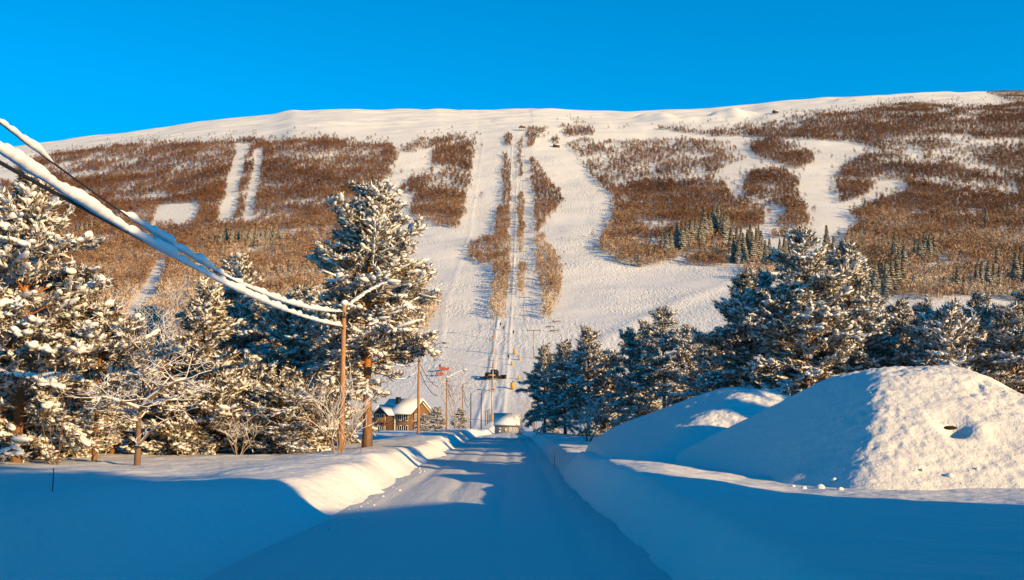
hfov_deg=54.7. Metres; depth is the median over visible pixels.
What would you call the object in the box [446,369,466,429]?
lamp post
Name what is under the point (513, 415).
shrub
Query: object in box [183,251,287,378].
pine tree
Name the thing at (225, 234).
spruce tree
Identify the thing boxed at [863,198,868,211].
spruce tree
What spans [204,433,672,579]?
road
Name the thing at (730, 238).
spruce tree
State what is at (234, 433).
shrub
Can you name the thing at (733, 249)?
spruce tree
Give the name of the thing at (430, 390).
overhead cable
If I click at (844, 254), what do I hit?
pine tree
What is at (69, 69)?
sky
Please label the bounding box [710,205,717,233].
spruce tree
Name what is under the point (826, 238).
spruce tree
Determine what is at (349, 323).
overhead cable
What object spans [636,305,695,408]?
pine tree
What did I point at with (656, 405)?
pine tree
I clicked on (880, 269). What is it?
spruce tree
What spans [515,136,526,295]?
birch wood
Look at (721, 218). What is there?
spruce tree
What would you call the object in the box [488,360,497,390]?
lift tower
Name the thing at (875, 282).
spruce tree
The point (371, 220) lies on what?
pine tree
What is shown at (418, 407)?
lamp post
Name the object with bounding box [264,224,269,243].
spruce tree
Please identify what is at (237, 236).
spruce tree
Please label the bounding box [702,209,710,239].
spruce tree
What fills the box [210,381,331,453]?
pine tree
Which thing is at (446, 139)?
birch wood
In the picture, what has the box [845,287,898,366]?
pine tree
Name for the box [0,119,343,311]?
overhead cable
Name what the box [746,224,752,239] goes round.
spruce tree
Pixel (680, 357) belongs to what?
pine tree
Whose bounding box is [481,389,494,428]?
lamp post
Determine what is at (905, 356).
pine tree
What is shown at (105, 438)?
pine tree
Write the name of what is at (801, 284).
pine tree
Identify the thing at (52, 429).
shrub
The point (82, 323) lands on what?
pine tree
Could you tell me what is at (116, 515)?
ground
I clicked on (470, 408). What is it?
lamp post
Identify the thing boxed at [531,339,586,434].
pine tree
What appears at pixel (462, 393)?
lamp post
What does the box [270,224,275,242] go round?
spruce tree
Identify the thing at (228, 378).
pine tree
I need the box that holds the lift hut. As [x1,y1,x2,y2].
[493,413,520,433]
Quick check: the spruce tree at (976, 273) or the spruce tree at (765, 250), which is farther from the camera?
the spruce tree at (765, 250)
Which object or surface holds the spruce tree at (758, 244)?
on the ground
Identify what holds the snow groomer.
on the ground
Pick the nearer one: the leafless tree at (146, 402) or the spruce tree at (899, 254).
the leafless tree at (146, 402)
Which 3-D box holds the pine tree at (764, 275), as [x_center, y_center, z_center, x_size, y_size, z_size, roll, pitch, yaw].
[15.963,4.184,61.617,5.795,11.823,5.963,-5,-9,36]
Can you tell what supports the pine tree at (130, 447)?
on the ground
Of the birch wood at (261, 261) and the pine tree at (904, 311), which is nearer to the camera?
the pine tree at (904, 311)
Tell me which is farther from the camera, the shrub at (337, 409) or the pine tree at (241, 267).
the pine tree at (241, 267)
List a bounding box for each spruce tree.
[217,228,221,246]
[222,226,227,243]
[228,225,233,244]
[234,226,239,243]
[240,225,245,246]
[245,226,253,246]
[252,225,257,245]
[258,227,264,245]
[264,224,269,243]
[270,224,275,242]
[276,226,280,241]
[636,250,641,266]
[659,234,663,249]
[662,232,670,256]
[669,229,674,251]
[673,223,680,247]
[678,221,688,250]
[684,220,690,246]
[688,217,697,245]
[693,216,698,236]
[696,218,705,244]
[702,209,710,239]
[707,212,714,237]
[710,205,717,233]
[715,205,719,225]
[718,210,722,233]
[720,213,729,239]
[726,212,731,229]
[727,228,733,250]
[730,235,736,261]
[734,237,743,263]
[735,226,738,244]
[738,226,742,243]
[740,233,748,262]
[745,229,751,256]
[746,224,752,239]
[748,232,759,261]
[754,228,762,258]
[759,231,763,256]
[761,240,768,262]
[767,239,771,260]
[777,239,782,250]
[782,237,789,254]
[822,225,831,252]
[830,236,836,250]
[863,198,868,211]
[865,260,873,289]
[869,260,882,295]
[877,259,885,294]
[881,262,894,296]
[889,259,898,294]
[890,232,897,257]
[893,254,903,291]
[897,247,900,267]
[900,258,908,291]
[901,246,908,265]
[911,239,916,261]
[916,234,926,262]
[922,232,928,261]
[926,235,935,261]
[932,236,939,258]
[942,277,948,294]
[954,266,961,292]
[961,274,968,294]
[973,264,981,289]
[978,261,984,287]
[983,210,989,222]
[983,260,994,292]
[990,263,1000,291]
[994,247,1002,263]
[997,266,1003,286]
[1006,198,1010,210]
[1010,252,1021,285]
[1018,252,1022,271]
[1020,258,1023,283]
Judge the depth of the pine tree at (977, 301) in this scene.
55.00 m
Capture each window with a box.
[397,414,401,420]
[403,414,407,420]
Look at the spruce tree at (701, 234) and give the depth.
719.58 m
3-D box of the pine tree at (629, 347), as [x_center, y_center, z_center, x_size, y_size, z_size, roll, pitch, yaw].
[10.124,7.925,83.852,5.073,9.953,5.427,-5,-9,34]
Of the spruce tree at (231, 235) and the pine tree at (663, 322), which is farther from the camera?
the spruce tree at (231, 235)
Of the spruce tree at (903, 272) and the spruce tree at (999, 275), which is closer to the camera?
the spruce tree at (903, 272)
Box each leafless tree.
[65,309,216,465]
[126,270,197,445]
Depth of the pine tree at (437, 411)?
148.16 m
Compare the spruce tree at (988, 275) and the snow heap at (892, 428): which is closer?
the snow heap at (892, 428)
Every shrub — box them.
[28,360,79,464]
[214,392,269,454]
[287,359,386,453]
[421,346,478,428]
[506,391,531,433]
[514,392,540,430]
[562,389,610,441]
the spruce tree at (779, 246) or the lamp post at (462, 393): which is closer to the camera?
the lamp post at (462, 393)
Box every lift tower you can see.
[486,379,497,421]
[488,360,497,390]
[527,330,540,358]
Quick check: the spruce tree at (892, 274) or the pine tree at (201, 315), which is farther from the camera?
the spruce tree at (892, 274)
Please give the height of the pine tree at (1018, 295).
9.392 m
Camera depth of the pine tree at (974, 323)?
51.72 m
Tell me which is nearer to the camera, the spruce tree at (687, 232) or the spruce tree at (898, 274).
the spruce tree at (898, 274)
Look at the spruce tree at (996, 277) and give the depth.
516.19 m
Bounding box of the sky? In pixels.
[0,0,1023,146]
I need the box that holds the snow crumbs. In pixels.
[313,453,979,530]
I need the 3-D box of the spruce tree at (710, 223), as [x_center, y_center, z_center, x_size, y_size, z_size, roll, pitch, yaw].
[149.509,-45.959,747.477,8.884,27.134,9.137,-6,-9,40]
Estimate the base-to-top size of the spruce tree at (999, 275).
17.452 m
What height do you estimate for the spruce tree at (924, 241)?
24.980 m
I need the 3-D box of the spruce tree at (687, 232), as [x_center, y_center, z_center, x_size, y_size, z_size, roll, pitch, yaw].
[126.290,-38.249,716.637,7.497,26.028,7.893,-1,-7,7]
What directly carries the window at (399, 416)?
in the chalet
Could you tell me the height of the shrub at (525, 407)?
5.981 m
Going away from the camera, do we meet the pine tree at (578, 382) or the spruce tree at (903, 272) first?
the pine tree at (578, 382)
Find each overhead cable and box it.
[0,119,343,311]
[0,141,343,326]
[0,160,343,328]
[346,319,418,366]
[346,333,418,379]
[420,364,446,386]
[420,372,446,395]
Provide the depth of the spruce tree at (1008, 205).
828.84 m
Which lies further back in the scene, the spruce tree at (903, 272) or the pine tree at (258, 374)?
the spruce tree at (903, 272)
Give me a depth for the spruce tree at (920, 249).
617.02 m
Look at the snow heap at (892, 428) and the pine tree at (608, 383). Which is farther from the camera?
the pine tree at (608, 383)
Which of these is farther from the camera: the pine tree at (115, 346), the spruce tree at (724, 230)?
the spruce tree at (724, 230)
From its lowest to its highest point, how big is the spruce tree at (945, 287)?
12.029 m
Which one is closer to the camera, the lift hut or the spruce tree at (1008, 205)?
the lift hut
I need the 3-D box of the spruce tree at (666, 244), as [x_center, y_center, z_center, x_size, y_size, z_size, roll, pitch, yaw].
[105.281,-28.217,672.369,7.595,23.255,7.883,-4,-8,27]
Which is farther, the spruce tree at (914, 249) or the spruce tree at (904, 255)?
the spruce tree at (914, 249)
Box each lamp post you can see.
[338,279,400,450]
[417,342,448,433]
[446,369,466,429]
[462,377,478,409]
[470,389,480,428]
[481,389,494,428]
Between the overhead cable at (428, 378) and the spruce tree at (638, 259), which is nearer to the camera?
the overhead cable at (428, 378)
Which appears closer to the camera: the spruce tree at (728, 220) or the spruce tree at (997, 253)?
the spruce tree at (997, 253)
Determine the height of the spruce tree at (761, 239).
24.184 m
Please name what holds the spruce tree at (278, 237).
on the ground
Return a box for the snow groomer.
[480,369,505,378]
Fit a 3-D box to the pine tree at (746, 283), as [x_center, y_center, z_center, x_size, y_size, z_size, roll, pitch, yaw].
[14.264,4.271,61.302,7.002,11.496,7.206,0,-7,0]
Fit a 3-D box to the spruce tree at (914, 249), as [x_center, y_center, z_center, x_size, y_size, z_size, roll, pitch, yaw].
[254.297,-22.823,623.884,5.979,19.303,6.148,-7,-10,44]
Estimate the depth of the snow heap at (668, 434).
34.44 m
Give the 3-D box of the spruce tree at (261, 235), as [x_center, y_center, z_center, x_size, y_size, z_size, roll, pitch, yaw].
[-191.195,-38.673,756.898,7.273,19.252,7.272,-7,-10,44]
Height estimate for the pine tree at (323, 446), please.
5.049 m
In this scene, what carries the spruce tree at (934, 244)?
on the ground
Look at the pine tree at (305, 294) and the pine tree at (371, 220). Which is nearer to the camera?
the pine tree at (371, 220)
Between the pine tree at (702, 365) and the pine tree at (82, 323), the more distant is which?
the pine tree at (702, 365)
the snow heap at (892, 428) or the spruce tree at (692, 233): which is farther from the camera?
the spruce tree at (692, 233)
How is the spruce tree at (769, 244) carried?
on the ground
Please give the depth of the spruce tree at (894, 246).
615.25 m
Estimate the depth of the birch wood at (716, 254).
825.73 m
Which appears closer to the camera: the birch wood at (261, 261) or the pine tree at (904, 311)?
the pine tree at (904, 311)
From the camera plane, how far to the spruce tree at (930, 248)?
620.87 m
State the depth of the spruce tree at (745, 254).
647.00 m
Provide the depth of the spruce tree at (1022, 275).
539.30 m
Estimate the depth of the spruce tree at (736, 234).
714.00 m
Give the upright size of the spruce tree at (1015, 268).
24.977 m
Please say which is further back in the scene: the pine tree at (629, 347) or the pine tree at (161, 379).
the pine tree at (629, 347)
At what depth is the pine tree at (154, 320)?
65.98 m
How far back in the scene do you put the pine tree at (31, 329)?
36.56 m
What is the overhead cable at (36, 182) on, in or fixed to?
attached to the lamp post at (345, 304)
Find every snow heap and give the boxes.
[586,387,790,463]
[674,365,1023,489]
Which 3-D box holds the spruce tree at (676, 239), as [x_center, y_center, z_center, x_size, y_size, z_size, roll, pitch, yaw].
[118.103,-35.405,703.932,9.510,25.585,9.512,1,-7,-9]
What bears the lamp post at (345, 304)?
on the ground
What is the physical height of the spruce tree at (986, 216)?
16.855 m
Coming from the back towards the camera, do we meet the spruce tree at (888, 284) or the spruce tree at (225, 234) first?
the spruce tree at (225, 234)
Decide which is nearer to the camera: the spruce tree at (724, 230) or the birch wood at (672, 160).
the spruce tree at (724, 230)
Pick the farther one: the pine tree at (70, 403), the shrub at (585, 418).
the shrub at (585, 418)
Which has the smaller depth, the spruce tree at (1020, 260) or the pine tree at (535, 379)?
the pine tree at (535, 379)
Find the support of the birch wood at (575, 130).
on the ground
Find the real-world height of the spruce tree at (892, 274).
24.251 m
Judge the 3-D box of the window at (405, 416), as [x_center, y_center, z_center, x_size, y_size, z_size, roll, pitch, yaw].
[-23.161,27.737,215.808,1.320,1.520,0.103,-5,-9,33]
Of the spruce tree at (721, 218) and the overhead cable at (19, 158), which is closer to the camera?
the overhead cable at (19, 158)
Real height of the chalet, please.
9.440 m
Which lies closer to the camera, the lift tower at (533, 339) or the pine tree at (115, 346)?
the pine tree at (115, 346)
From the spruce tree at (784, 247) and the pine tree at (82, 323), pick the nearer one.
the pine tree at (82, 323)
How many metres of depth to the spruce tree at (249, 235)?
755.93 m
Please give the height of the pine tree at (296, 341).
9.226 m
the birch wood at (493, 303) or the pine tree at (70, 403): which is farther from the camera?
the birch wood at (493, 303)
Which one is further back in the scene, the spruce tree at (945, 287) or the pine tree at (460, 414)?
the spruce tree at (945, 287)
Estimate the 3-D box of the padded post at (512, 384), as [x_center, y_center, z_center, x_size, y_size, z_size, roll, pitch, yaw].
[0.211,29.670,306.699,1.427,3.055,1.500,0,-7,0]
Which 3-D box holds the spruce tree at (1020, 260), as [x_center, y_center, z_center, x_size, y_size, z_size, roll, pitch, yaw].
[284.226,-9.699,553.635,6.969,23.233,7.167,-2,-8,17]
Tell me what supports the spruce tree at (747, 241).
on the ground
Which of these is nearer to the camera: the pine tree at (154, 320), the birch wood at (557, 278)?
the pine tree at (154, 320)
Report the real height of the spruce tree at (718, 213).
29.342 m
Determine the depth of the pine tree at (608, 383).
88.52 m
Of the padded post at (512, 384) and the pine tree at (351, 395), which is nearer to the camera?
the pine tree at (351, 395)
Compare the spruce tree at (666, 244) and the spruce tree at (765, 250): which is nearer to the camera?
the spruce tree at (765, 250)
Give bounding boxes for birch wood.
[0,127,442,354]
[399,131,482,227]
[401,125,470,151]
[467,131,512,318]
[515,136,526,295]
[525,125,565,317]
[542,114,608,143]
[566,134,745,188]
[586,166,778,277]
[652,89,1023,299]
[738,131,826,238]
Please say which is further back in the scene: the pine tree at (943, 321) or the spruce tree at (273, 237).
the spruce tree at (273, 237)
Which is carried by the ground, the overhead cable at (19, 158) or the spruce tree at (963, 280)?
the spruce tree at (963, 280)
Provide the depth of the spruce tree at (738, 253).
647.13 m
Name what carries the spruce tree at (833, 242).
on the ground
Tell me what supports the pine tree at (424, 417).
on the ground
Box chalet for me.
[372,397,434,429]
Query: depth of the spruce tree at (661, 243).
682.82 m
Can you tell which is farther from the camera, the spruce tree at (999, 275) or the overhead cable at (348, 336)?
the spruce tree at (999, 275)
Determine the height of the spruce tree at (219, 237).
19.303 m
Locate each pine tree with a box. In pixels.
[0,166,118,463]
[0,283,44,378]
[0,365,106,458]
[0,390,122,460]
[28,296,109,428]
[51,378,143,457]
[59,295,161,460]
[83,348,175,454]
[114,304,175,412]
[117,373,180,444]
[131,375,217,455]
[137,350,264,454]
[153,275,251,442]
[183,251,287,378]
[206,354,292,452]
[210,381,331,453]
[229,302,289,369]
[231,296,347,447]
[272,366,363,451]
[276,283,352,406]
[292,175,441,447]
[296,330,392,443]
[412,414,430,430]
[424,406,449,430]
[449,408,471,428]
[514,342,568,433]
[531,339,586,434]
[550,325,616,435]
[583,350,643,435]
[602,327,656,426]
[617,319,676,414]
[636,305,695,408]
[657,324,724,406]
[677,344,754,396]
[688,266,800,394]
[725,266,801,394]
[738,224,872,395]
[795,238,906,385]
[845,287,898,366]
[872,296,922,366]
[890,297,937,366]
[908,296,1009,380]
[938,291,1016,373]
[938,311,1015,382]
[966,301,1023,393]
[994,289,1023,390]
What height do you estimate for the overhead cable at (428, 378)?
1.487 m
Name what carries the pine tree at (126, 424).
on the ground
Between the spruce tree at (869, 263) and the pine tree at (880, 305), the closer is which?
the pine tree at (880, 305)
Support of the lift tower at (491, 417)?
on the ground
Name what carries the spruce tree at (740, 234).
on the ground
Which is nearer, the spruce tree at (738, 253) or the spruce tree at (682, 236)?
the spruce tree at (738, 253)
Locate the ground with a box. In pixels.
[0,91,1023,579]
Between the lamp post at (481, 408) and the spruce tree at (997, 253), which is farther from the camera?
the spruce tree at (997, 253)
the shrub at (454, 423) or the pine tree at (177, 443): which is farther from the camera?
the shrub at (454, 423)
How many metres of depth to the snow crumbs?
21.79 m
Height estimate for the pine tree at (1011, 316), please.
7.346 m
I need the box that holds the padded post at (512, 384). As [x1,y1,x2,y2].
[510,381,514,388]
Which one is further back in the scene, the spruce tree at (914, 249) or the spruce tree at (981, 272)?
the spruce tree at (914, 249)
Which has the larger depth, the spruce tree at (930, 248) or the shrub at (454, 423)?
the spruce tree at (930, 248)
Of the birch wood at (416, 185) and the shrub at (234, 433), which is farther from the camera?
the birch wood at (416, 185)
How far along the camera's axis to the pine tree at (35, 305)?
45.77 m
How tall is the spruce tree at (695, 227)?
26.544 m
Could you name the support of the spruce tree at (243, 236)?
on the ground
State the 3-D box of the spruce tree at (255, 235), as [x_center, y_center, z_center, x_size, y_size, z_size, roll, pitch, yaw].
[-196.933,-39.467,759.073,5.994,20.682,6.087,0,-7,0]
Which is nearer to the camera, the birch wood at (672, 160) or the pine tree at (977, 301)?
the pine tree at (977, 301)
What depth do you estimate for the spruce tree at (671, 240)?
688.74 m
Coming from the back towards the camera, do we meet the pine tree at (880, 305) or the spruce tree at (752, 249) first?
the spruce tree at (752, 249)
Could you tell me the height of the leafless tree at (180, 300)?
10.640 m
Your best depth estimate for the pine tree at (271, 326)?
65.30 m
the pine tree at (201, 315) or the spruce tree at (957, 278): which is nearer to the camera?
the pine tree at (201, 315)
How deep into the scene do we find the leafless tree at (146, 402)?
36.03 m

